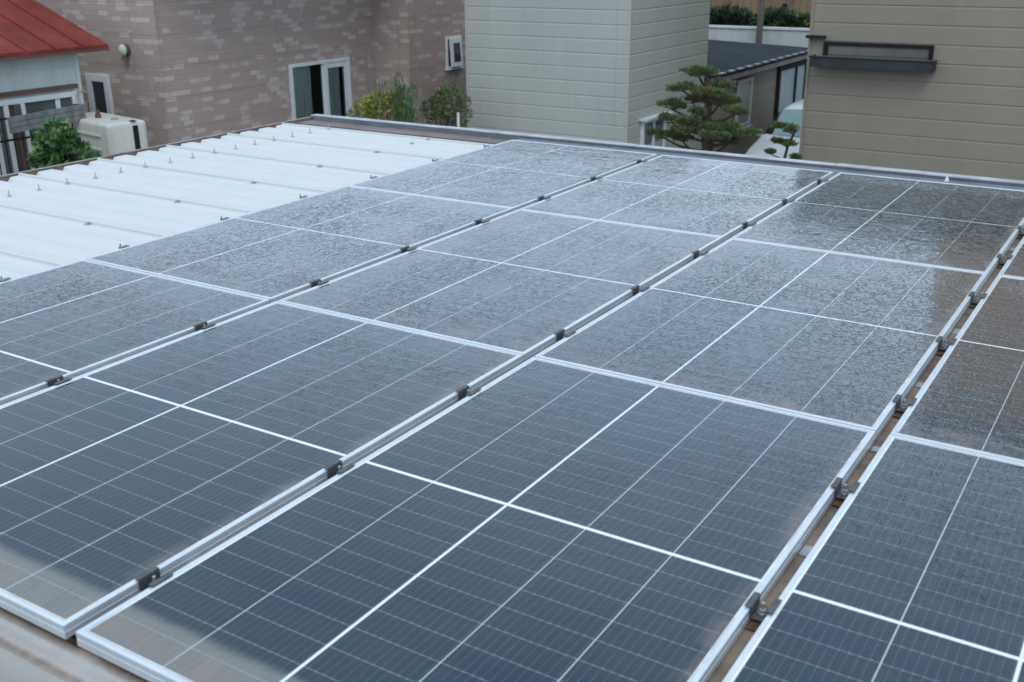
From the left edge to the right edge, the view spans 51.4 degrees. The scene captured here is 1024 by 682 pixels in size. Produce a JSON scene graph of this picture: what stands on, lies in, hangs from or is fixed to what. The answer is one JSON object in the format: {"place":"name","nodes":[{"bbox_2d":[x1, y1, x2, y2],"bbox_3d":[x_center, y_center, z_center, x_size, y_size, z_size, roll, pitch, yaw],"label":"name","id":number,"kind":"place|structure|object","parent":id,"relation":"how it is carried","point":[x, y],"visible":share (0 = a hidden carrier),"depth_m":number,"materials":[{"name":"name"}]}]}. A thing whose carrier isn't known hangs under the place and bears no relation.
{"place":"outdoors","nodes":[
{"label":"outdoors","id":0,"kind":"place"},
{"bbox_2d":[0,0,109,175],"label":"white house","id":1,"kind":"structure","parent":0,"point":[42,46],"depth_m":14.13,"materials":[{"name":"metal"}]},
{"bbox_2d":[0,91,77,175],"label":"window","id":2,"kind":"structure","parent":1,"relation":"in","point":[31,104],"depth_m":14.02,"materials":[{"name":"grey glass"}]},
{"bbox_2d":[7,104,85,133],"bbox_3d":[-6.007,-2.884,13.781,0.032,0.198,1.120,12,26,30],"label":"board","id":3,"kind":"object","parent":1,"relation":"attached to","point":[24,122],"visible":0.83,"depth_m":13.68,"materials":[{"name":"grey wood"}]},
{"bbox_2d":[36,0,466,146],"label":"brown house","id":4,"kind":"structure","parent":0,"point":[169,71],"depth_m":17.14,"materials":[{"name":"brown brick"}]},
{"bbox_2d":[85,73,114,114],"bbox_3d":[-6.381,-3.534,16.549,0.580,1.200,0.080,12,24,30],"label":"window","id":5,"kind":"structure","parent":4,"relation":"in","point":[99,91],"depth_m":16.44,"materials":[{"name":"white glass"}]},
{"bbox_2d":[288,57,352,119],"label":"patio window","id":6,"kind":"structure","parent":4,"relation":"in","point":[322,86],"depth_m":18.77,"materials":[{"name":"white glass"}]},
{"bbox_2d":[445,35,464,70],"bbox_3d":[-1.081,-5.493,20.287,0.107,0.610,0.560,12,24,30],"label":"vent window","id":7,"kind":"structure","parent":4,"relation":"in","point":[453,44],"depth_m":20.22,"materials":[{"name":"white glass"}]},
{"bbox_2d":[457,113,459,126],"bbox_3d":[-0.807,-2.543,16.385,0.041,1.920,0.041,3,21,9],"label":"garden stake","id":8,"kind":"object","parent":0,"point":[458,119],"visible":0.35,"depth_m":16.07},
{"bbox_2d":[465,0,709,148],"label":"sage house","id":9,"kind":"structure","parent":0,"point":[604,70],"depth_m":16.46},
{"bbox_2d":[639,111,672,146],"bbox_3d":[2.269,-3.123,16.827,0.130,0.880,0.990,12,24,30],"label":"window","id":10,"kind":"structure","parent":9,"relation":"in","point":[652,120],"depth_m":16.70,"materials":[{"name":"white glass"}]},
{"bbox_2d":[645,64,763,151],"bbox_3d":[2.438,-2.176,13.959,1.602,2.874,0.968,12,24,30],"label":"shaped pine","id":11,"kind":"object","parent":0,"point":[707,94],"visible":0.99,"depth_m":13.53,"materials":[{"name":"green plant"}]},
{"bbox_2d":[704,39,807,153],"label":"garage","id":12,"kind":"structure","parent":0,"point":[770,80],"depth_m":20.90,"materials":[{"name":"beige"}]},
{"bbox_2d":[735,76,753,129],"bbox_3d":[4.330,-4.413,19.797,0.080,0.930,0.800,12,24,30],"label":"window","id":13,"kind":"structure","parent":12,"relation":"in","point":[745,85],"depth_m":19.85,"materials":[{"name":"grey glass"}]},
{"bbox_2d":[774,59,806,117],"bbox_3d":[5.796,-5.014,22.070,0.080,1.480,1.860,12,24,30],"label":"window","id":14,"kind":"structure","parent":12,"relation":"in","point":[790,87],"depth_m":21.87,"materials":[{"name":"grey glass"}]},
{"bbox_2d":[745,99,803,159],"bbox_3d":[5.610,-3.613,19.694,1.860,1.543,3.893,12,24,30],"label":"parked car","id":15,"kind":"object","parent":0,"point":[792,113],"visible":0.14,"depth_m":18.99,"materials":[{"name":"paint"}]},
{"bbox_2d":[764,120,801,159],"bbox_3d":[3.642,-1.956,14.500,0.583,2.069,0.343,12,24,30],"label":"pine","id":16,"kind":"object","parent":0,"point":[787,143],"visible":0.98,"depth_m":14.20,"materials":[{"name":"green plant"}]},
{"label":"ground","id":17,"kind":"structure","parent":0,"visible":0},
{"bbox_2d":[0,104,77,174],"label":"metal fence","id":18,"kind":"object","parent":17,"relation":"on","point":[13,139],"visible":0.12,"depth_m":13.57,"materials":[{"name":"brown metal"}]},
{"bbox_2d":[26,115,103,167],"bbox_3d":[-5.414,-1.572,13.133,1.280,2.425,0.709,12,24,30],"label":"bush","id":19,"kind":"object","parent":17,"relation":"on","point":[56,141],"visible":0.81,"depth_m":12.69,"materials":[{"name":"green plant"}]},
{"bbox_2d":[67,90,147,161],"bbox_3d":[-5.489,-2.135,14.585,1.318,2.468,0.584,17,27,39],"label":"oil tank","id":20,"kind":"object","parent":17,"relation":"on","point":[106,133],"visible":0.41,"depth_m":13.97,"materials":[{"name":"paint"}]},
{"bbox_2d":[346,90,417,122],"bbox_3d":[-2.086,-2.907,16.970,1.324,2.221,0.690,12,24,30],"label":"yellow shrub","id":21,"kind":"object","parent":17,"relation":"on","point":[367,106],"visible":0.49,"depth_m":16.56,"materials":[{"name":"green plant"}]},
{"bbox_2d":[371,69,419,122],"bbox_3d":[-1.666,-2.909,16.461,0.844,2.570,0.556,12,24,30],"label":"upright shrub","id":22,"kind":"object","parent":17,"relation":"on","point":[408,97],"visible":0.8,"depth_m":16.16,"materials":[{"name":"green plant"}]},
{"bbox_2d":[417,81,473,126],"bbox_3d":[-1.012,-2.926,16.847,1.062,2.325,0.671,12,24,30],"label":"round shrub","id":23,"kind":"object","parent":17,"relation":"on","point":[456,94],"visible":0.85,"depth_m":16.51,"materials":[{"name":"green plant"}]},
{"bbox_2d":[709,3,753,25],"bbox_3d":[5.584,-7.337,27.820,1.674,2.894,1.219,12,24,30],"label":"garden bush","id":24,"kind":"object","parent":17,"relation":"on","point":[737,15],"visible":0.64,"depth_m":27.14,"materials":[{"name":"green plant"}]},
{"bbox_2d":[708,25,809,46],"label":"boundary wall","id":25,"kind":"structure","parent":17,"relation":"on","point":[788,36],"depth_m":24.91,"materials":[{"name":"white paint"}]},
{"bbox_2d":[756,0,764,43],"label":"utility pole","id":26,"kind":"object","parent":17,"relation":"on","point":[760,20],"depth_m":24.57,"materials":[{"name":"concrete"}]},
{"bbox_2d":[710,0,811,26],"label":"timber building","id":27,"kind":"structure","parent":17,"relation":"on","point":[805,6],"depth_m":29.57,"materials":[{"name":"brown wood"}]},
{"bbox_2d":[748,5,805,27],"bbox_3d":[6.698,-7.063,27.100,1.596,2.866,1.199,12,24,30],"label":"garden bush","id":28,"kind":"object","parent":17,"relation":"on","point":[773,16],"visible":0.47,"depth_m":26.47,"materials":[{"name":"green plant"}]},
{"bbox_2d":[778,9,810,27],"bbox_3d":[7.193,-6.946,26.908,1.206,2.773,0.884,6,21,16],"label":"garden bush","id":29,"kind":"object","parent":17,"relation":"on","point":[805,20],"visible":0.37,"depth_m":26.32,"materials":[{"name":"green plant"}]},
{"bbox_2d":[799,0,1023,180],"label":"tan house","id":30,"kind":"structure","parent":17,"relation":"on","point":[930,85],"depth_m":13.91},
{"label":"pavement","id":31,"kind":"structure","parent":0,"visible":0},
{"bbox_2d":[0,114,1023,681],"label":"metal roof","id":32,"kind":"structure","parent":31,"relation":"on","point":[58,214],"depth_m":6.56,"materials":[{"name":"metal"}]},
{"bbox_2d":[0,276,10,281],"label":"end clamp","id":33,"kind":"object","parent":32,"relation":"on","point":[4,279],"visible":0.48,"depth_m":4.33,"materials":[{"name":"metal"}]},
{"bbox_2d":[707,231,1021,681],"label":"mounting rail","id":34,"kind":"object","parent":32,"relation":"on","point":[726,664],"visible":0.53,"depth_m":2.58,"materials":[{"name":"silver metal"}]},
{"bbox_2d":[745,591,781,630],"bbox_3d":[0.510,0.550,2.166,0.059,0.042,0.090,12,24,30],"label":"panel clamp","id":35,"kind":"object","parent":34,"relation":"attached to","point":[762,611],"visible":0.91,"depth_m":2.16,"materials":[{"name":"metal"}]},
{"bbox_2d":[831,477,860,506],"bbox_3d":[0.825,0.373,2.637,0.059,0.042,0.090,12,24,30],"label":"panel clamp","id":36,"kind":"object","parent":34,"relation":"attached to","point":[842,495],"visible":0.9,"depth_m":2.63,"materials":[{"name":"metal"}]},
{"bbox_2d":[722,434,1023,681],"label":"solar panel","id":37,"kind":"object","parent":34,"relation":"on","point":[911,568],"visible":1,"depth_m":2.23,"materials":[{"name":"glass"}]},
{"bbox_2d":[892,394,916,417],"bbox_3d":[1.151,0.190,3.126,0.059,0.042,0.090,12,24,30],"label":"panel clamp","id":38,"kind":"object","parent":34,"relation":"attached to","point":[901,409],"visible":0.83,"depth_m":3.12,"materials":[{"name":"metal"}]},
{"bbox_2d":[936,336,956,354],"bbox_3d":[1.464,0.015,3.594,0.059,0.042,0.090,12,24,30],"label":"panel clamp","id":39,"kind":"object","parent":34,"relation":"attached to","point":[943,348],"visible":0.85,"depth_m":3.59,"materials":[{"name":"metal"}]},
{"bbox_2d":[890,275,1023,462],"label":"solar panel","id":40,"kind":"object","parent":34,"relation":"on","point":[969,396],"visible":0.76,"depth_m":3.21,"materials":[{"name":"glass"}]},
{"bbox_2d":[968,291,986,307],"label":"panel clamp","id":41,"kind":"object","parent":34,"relation":"attached to","point":[975,302],"visible":0.88,"depth_m":4.05,"materials":[{"name":"metal"}]},
{"bbox_2d":[996,253,1012,267],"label":"panel clamp","id":42,"kind":"object","parent":34,"relation":"attached to","point":[1003,261],"visible":0.84,"depth_m":4.55,"materials":[{"name":"metal"}]},
{"bbox_2d":[998,237,1023,277],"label":"solar panel","id":43,"kind":"object","parent":34,"relation":"on","point":[1013,266],"visible":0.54,"depth_m":4.44,"materials":[{"name":"glass"}]},
{"bbox_2d":[1017,225,1023,237],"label":"panel clamp","id":44,"kind":"object","parent":34,"relation":"attached to","point":[1019,227],"visible":1,"depth_m":5.00,"materials":[{"name":"metal"}]},
{"bbox_3d":[-0.374,-0.395,4.880,0.100,0.054,4.995,12,24,30],"label":"rail","id":45,"kind":"object","parent":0,"visible":0},
{"bbox_2d":[45,375,71,387],"bbox_3d":[-1.409,0.139,3.314,0.059,0.042,0.090,12,24,30],"label":"panel clamp","id":46,"kind":"object","parent":45,"relation":"attached to","point":[56,380],"visible":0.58,"depth_m":3.31,"materials":[{"name":"metal"}]},
{"bbox_2d":[0,259,269,405],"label":"solar panel","id":47,"kind":"object","parent":45,"relation":"on","point":[72,320],"visible":0.92,"depth_m":3.90,"materials":[{"name":"glass"}]},
{"bbox_2d":[193,321,215,330],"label":"panel clamp","id":48,"kind":"object","parent":45,"relation":"attached to","point":[201,325],"visible":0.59,"depth_m":3.78,"materials":[{"name":"metal"}]},
{"bbox_2d":[0,301,523,638],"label":"solar panel","id":49,"kind":"object","parent":45,"relation":"on","point":[118,477],"visible":0.96,"depth_m":2.93,"materials":[{"name":"glass"}]},
{"bbox_2d":[85,185,512,302],"bbox_3d":[-0.925,-0.505,5.044,1.100,0.033,1.748,12,24,30],"label":"solar panel","id":50,"kind":"object","parent":45,"relation":"on","point":[275,253],"visible":0.85,"depth_m":4.88,"materials":[{"name":"glass"}]},
{"bbox_2d":[309,279,328,287],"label":"panel clamp","id":51,"kind":"object","parent":45,"relation":"attached to","point":[316,282],"visible":0.45,"depth_m":4.26,"materials":[{"name":"metal"}]},
{"bbox_2d":[399,246,416,252],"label":"panel clamp","id":52,"kind":"object","parent":45,"relation":"attached to","point":[405,249],"visible":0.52,"depth_m":4.73,"materials":[{"name":"metal"}]},
{"bbox_2d":[475,219,489,224],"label":"panel clamp","id":53,"kind":"object","parent":45,"relation":"attached to","point":[478,221],"visible":0.5,"depth_m":5.20,"materials":[{"name":"metal"}]},
{"bbox_2d":[278,209,722,361],"bbox_3d":[0.038,-0.300,4.476,1.100,0.033,1.748,12,24,30],"label":"solar panel","id":54,"kind":"object","parent":45,"relation":"on","point":[527,284],"visible":0.85,"depth_m":4.30,"materials":[{"name":"glass"}]},
{"bbox_2d":[348,140,656,210],"bbox_3d":[0.005,-1.026,6.436,1.100,0.033,1.748,12,24,30],"label":"solar panel","id":55,"kind":"object","parent":45,"relation":"on","point":[515,175],"visible":0.87,"depth_m":6.31,"materials":[{"name":"glass"}]},
{"bbox_2d":[537,195,550,200],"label":"panel clamp","id":56,"kind":"object","parent":45,"relation":"attached to","point":[542,197],"visible":0.51,"depth_m":5.68,"materials":[{"name":"metal"}]},
{"bbox_2d":[590,176,602,181],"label":"panel clamp","id":57,"kind":"object","parent":45,"relation":"attached to","point":[593,178],"visible":0.52,"depth_m":6.14,"materials":[{"name":"metal"}]},
{"bbox_3d":[0.589,-0.192,4.312,0.100,0.054,4.995,12,24,30],"label":"rail","id":58,"kind":"object","parent":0,"visible":0},
{"bbox_2d":[134,566,173,591],"bbox_3d":[-0.762,0.520,2.273,0.059,0.042,0.090,12,24,30],"label":"panel clamp","id":59,"kind":"object","parent":58,"relation":"on","point":[151,577],"visible":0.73,"depth_m":2.27,"materials":[{"name":"metal"}]},
{"bbox_2d":[324,459,354,478],"bbox_3d":[-0.444,0.342,2.748,0.059,0.042,0.090,12,24,30],"label":"panel clamp","id":60,"kind":"object","parent":58,"relation":"attached to","point":[334,467],"visible":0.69,"depth_m":2.74,"materials":[{"name":"metal"}]},
{"bbox_2d":[455,385,480,399],"bbox_3d":[-0.132,0.166,3.216,0.059,0.042,0.090,12,24,30],"label":"panel clamp","id":61,"kind":"object","parent":58,"relation":"attached to","point":[463,391],"visible":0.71,"depth_m":3.21,"materials":[{"name":"metal"}]},
{"bbox_2d":[75,357,875,681],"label":"solar panel","id":62,"kind":"object","parent":58,"relation":"on","point":[533,519],"visible":0.99,"depth_m":2.36,"materials":[{"name":"glass"}]},
{"bbox_2d":[554,329,575,340],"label":"panel clamp","id":63,"kind":"object","parent":58,"relation":"attached to","point":[560,333],"visible":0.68,"depth_m":3.68,"materials":[{"name":"metal"}]},
{"bbox_2d":[630,285,649,295],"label":"panel clamp","id":64,"kind":"object","parent":58,"relation":"attached to","point":[636,289],"visible":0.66,"depth_m":4.16,"materials":[{"name":"metal"}]},
{"bbox_2d":[521,155,833,242],"bbox_3d":[0.969,-0.822,5.868,1.100,0.033,1.748,12,24,30],"label":"solar panel","id":65,"kind":"object","parent":58,"relation":"on","point":[723,199],"visible":0.9,"depth_m":5.73,"materials":[{"name":"glass"}]},
{"bbox_2d":[692,250,708,258],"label":"panel clamp","id":66,"kind":"object","parent":58,"relation":"attached to","point":[697,253],"visible":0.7,"depth_m":4.63,"materials":[{"name":"metal"}]},
{"bbox_2d":[741,221,755,229],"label":"panel clamp","id":67,"kind":"object","parent":58,"relation":"attached to","point":[746,224],"visible":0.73,"depth_m":5.11,"materials":[{"name":"metal"}]},
{"bbox_2d":[534,238,987,439],"bbox_3d":[1.002,-0.098,3.908,1.100,0.033,1.748,12,24,30],"label":"solar panel","id":68,"kind":"object","parent":58,"relation":"on","point":[846,339],"visible":0.91,"depth_m":3.71,"materials":[{"name":"glass"}]},
{"bbox_2d":[781,198,794,205],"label":"panel clamp","id":69,"kind":"object","parent":58,"relation":"attached to","point":[785,201],"visible":0.56,"depth_m":5.57,"materials":[{"name":"metal"}]},
{"bbox_2d":[816,178,828,184],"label":"panel clamp","id":70,"kind":"object","parent":58,"relation":"attached to","point":[819,181],"visible":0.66,"depth_m":6.05,"materials":[{"name":"metal"}]},
{"bbox_2d":[731,172,1023,279],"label":"solar panel","id":71,"kind":"object","parent":58,"relation":"on","point":[959,226],"visible":0.92,"depth_m":5.14,"materials":[{"name":"glass"}]}
]}

